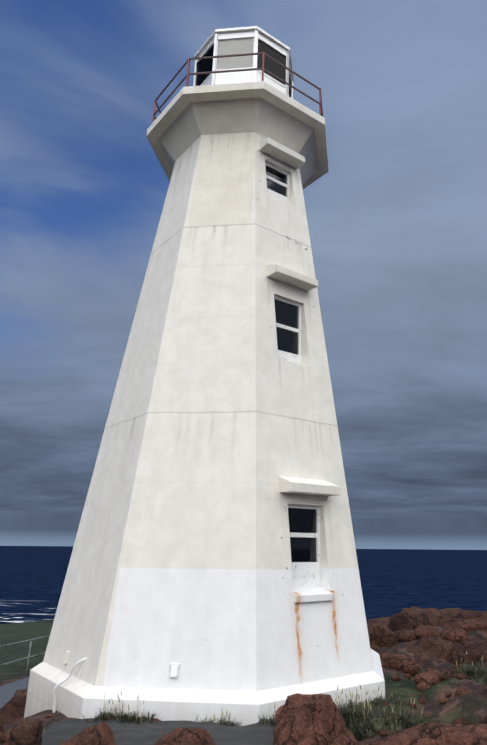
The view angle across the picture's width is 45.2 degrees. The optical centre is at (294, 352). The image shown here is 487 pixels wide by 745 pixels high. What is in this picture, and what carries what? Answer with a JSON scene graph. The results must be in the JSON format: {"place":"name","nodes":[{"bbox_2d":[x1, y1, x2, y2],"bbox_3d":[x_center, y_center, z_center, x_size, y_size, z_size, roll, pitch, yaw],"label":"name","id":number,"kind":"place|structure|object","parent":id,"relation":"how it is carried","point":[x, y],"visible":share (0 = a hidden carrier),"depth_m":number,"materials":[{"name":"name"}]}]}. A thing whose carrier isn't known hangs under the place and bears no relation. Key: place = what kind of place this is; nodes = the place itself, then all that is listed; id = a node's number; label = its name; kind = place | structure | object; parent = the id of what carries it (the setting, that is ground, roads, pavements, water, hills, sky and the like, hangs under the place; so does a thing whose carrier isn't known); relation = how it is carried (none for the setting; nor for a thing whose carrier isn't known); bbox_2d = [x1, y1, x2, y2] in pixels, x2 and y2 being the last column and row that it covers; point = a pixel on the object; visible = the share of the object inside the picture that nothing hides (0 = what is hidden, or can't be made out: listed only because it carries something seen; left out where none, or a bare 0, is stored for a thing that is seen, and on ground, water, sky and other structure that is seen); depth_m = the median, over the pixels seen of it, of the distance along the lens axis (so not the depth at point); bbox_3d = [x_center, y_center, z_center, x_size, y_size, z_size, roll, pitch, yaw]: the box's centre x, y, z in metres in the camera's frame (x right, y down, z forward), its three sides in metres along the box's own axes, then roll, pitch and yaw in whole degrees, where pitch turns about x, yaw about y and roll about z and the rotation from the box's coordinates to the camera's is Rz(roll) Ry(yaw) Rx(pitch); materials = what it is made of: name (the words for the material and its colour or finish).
{"place":"outdoors","nodes":[
{"label":"outdoors","id":0,"kind":"place"},
{"bbox_2d":[0,677,28,708],"bbox_3d":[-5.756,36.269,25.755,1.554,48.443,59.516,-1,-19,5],"label":"foot path","id":1,"kind":"structure","parent":0,"point":[7,692],"depth_m":15.48,"materials":[{"name":"concrete"}]},
{"bbox_2d":[0,546,486,623],"bbox_3d":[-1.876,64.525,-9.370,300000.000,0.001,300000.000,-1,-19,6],"label":"sea","id":2,"kind":"structure","parent":0,"point":[393,581],"depth_m":1227.57,"materials":[{"name":"liquid"}]},
{"bbox_2d":[0,619,486,744],"bbox_3d":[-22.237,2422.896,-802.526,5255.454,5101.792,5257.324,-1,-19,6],"label":"rocky ground","id":3,"kind":"structure","parent":0,"point":[471,709],"depth_m":9.57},
{"bbox_2d":[0,695,26,716],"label":"rock","id":4,"kind":"object","parent":3,"relation":"on","point":[16,705],"visible":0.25,"depth_m":11.40,"materials":[{"name":"brown stone"}]},
{"bbox_2d":[14,689,27,696],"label":"rock","id":5,"kind":"object","parent":3,"relation":"on","point":[18,692],"visible":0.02,"depth_m":13.40,"materials":[{"name":"brown stone"}]},
{"bbox_2d":[0,635,49,676],"bbox_3d":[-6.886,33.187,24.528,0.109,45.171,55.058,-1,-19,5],"label":"path fence","id":6,"kind":"object","parent":3,"relation":"on","point":[29,656],"visible":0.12,"depth_m":17.45,"materials":[{"name":"grey metal"}]},
{"bbox_2d":[8,718,42,744],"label":"boulder","id":7,"kind":"object","parent":3,"relation":"on","point":[24,732],"visible":1,"depth_m":6.18,"materials":[{"name":"brown stone"}]},
{"bbox_2d":[60,721,116,744],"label":"boulder","id":8,"kind":"object","parent":3,"relation":"on","point":[101,733],"visible":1,"depth_m":5.78,"materials":[{"name":"brown stone"}]},
{"bbox_2d":[42,719,274,744],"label":"path","id":9,"kind":"structure","parent":3,"relation":"on","point":[142,733],"depth_m":6.94,"materials":[{"name":"grey concrete"}]},
{"bbox_2d":[153,727,215,744],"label":"boulder","id":10,"kind":"object","parent":3,"relation":"on","point":[187,736],"visible":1,"depth_m":5.71,"materials":[{"name":"brown stone"}]},
{"bbox_2d":[24,26,384,725],"bbox_3d":[-1.308,-0.039,12.313,5.789,15.420,5.789,-1,-19,6],"label":"lighthouse","id":11,"kind":"object","parent":3,"relation":"on","point":[212,568],"visible":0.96,"depth_m":9.62,"materials":[{"name":"white paint"}]},
{"bbox_2d":[0,622,486,744],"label":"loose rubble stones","id":12,"kind":"object","parent":3,"relation":"on","point":[408,666],"visible":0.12,"depth_m":11.43,"materials":[{"name":"brown stone"}]},
{"bbox_2d":[3,651,486,740],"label":"grass tufts","id":13,"kind":"object","parent":3,"relation":"on","point":[361,725],"visible":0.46,"depth_m":7.57,"materials":[{"name":"green plant"}]},
{"bbox_2d":[273,693,358,744],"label":"boulder","id":14,"kind":"object","parent":3,"relation":"on","point":[309,719],"visible":1,"depth_m":6.43,"materials":[{"name":"brown stone"}]},
{"bbox_2d":[366,616,390,623],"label":"rock","id":15,"kind":"object","parent":3,"relation":"on","point":[381,619],"visible":0.1,"depth_m":17.80,"materials":[{"name":"brown stone"}]},
{"bbox_2d":[367,622,399,646],"bbox_3d":[2.159,7.587,15.332,1.182,0.942,1.288,4,-19,-10],"label":"rock","id":16,"kind":"object","parent":3,"relation":"on","point":[381,634],"visible":0.46,"depth_m":14.91,"materials":[{"name":"brown stone"}]},
{"bbox_2d":[394,629,413,637],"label":"boulder","id":17,"kind":"object","parent":3,"relation":"on","point":[398,633],"visible":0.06,"depth_m":15.72,"materials":[{"name":"brown stone"}]},
{"bbox_2d":[387,611,430,631],"bbox_3d":[3.222,7.908,16.434,1.737,1.164,1.206,-15,-24,38],"label":"rock","id":18,"kind":"object","parent":3,"relation":"on","point":[407,620],"visible":0.33,"depth_m":16.23,"materials":[{"name":"brown stone"}]},
{"bbox_2d":[402,606,423,610],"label":"rock","id":19,"kind":"object","parent":3,"relation":"on","point":[414,608],"visible":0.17,"depth_m":19.00,"materials":[{"name":"brown stone"}]},
{"bbox_2d":[390,642,447,667],"bbox_3d":[2.940,7.175,13.336,1.803,0.895,1.763,10,-21,-27],"label":"boulder","id":20,"kind":"object","parent":3,"relation":"on","point":[421,656],"visible":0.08,"depth_m":12.97,"materials":[{"name":"brown stone"}]},
{"bbox_2d":[366,723,486,744],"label":"boulder","id":21,"kind":"object","parent":3,"relation":"on","point":[439,734],"visible":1,"depth_m":5.43,"materials":[{"name":"brown stone"}]},
{"bbox_2d":[415,635,452,651],"bbox_3d":[3.239,7.085,13.468,0.956,0.946,0.882,9,-21,-25],"label":"rock","id":22,"kind":"object","parent":3,"relation":"on","point":[441,644],"visible":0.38,"depth_m":13.44,"materials":[{"name":"brown stone"}]},
{"bbox_2d":[418,609,453,614],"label":"rock","id":23,"kind":"object","parent":3,"relation":"on","point":[431,611],"visible":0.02,"depth_m":17.71,"materials":[{"name":"brown stone"}]},
{"bbox_2d":[417,640,456,659],"bbox_3d":[3.493,7.242,13.604,1.673,0.959,1.105,7,-20,-20],"label":"rock","id":24,"kind":"object","parent":3,"relation":"on","point":[438,653],"visible":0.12,"depth_m":13.24,"materials":[{"name":"brown stone"}]},
{"bbox_2d":[427,613,457,623],"bbox_3d":[4.397,7.993,16.360,1.566,1.171,1.162,-14,-23,36],"label":"rock","id":25,"kind":"object","parent":3,"relation":"on","point":[435,618],"visible":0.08,"depth_m":16.46,"materials":[{"name":"brown stone"}]},
{"bbox_2d":[424,608,470,613],"bbox_3d":[5.074,9.162,19.157,2.258,1.382,1.942,-4,-19,13],"label":"rock","id":26,"kind":"object","parent":3,"relation":"on","point":[454,610],"visible":0.06,"depth_m":19.29,"materials":[{"name":"brown stone"}]},
{"bbox_2d":[436,618,481,627],"bbox_3d":[4.651,7.733,15.612,1.434,1.151,2.284,15,-24,-37],"label":"rock","id":27,"kind":"object","parent":3,"relation":"on","point":[446,622],"visible":0.19,"depth_m":15.77,"materials":[{"name":"brown stone"}]},
{"bbox_2d":[446,637,486,665],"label":"rock","id":28,"kind":"object","parent":3,"relation":"on","point":[475,648],"visible":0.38,"depth_m":12.89,"materials":[{"name":"brown stone"}]},
{"bbox_2d":[450,619,486,631],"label":"rock","id":29,"kind":"object","parent":3,"relation":"on","point":[472,626],"visible":0.17,"depth_m":15.00,"materials":[{"name":"brown stone"}]},
{"bbox_2d":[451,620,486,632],"bbox_3d":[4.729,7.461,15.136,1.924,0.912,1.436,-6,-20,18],"label":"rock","id":30,"kind":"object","parent":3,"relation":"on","point":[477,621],"visible":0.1,"depth_m":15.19,"materials":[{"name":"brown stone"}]},
{"bbox_2d":[456,610,486,619],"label":"rock","id":31,"kind":"object","parent":3,"relation":"on","point":[481,615],"visible":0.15,"depth_m":16.01,"materials":[{"name":"brown stone"}]},
{"bbox_2d":[0,0,486,549],"label":"sky","id":32,"kind":"structure","parent":0,"point":[397,220],"materials":[{"name":"blue"}]}
]}

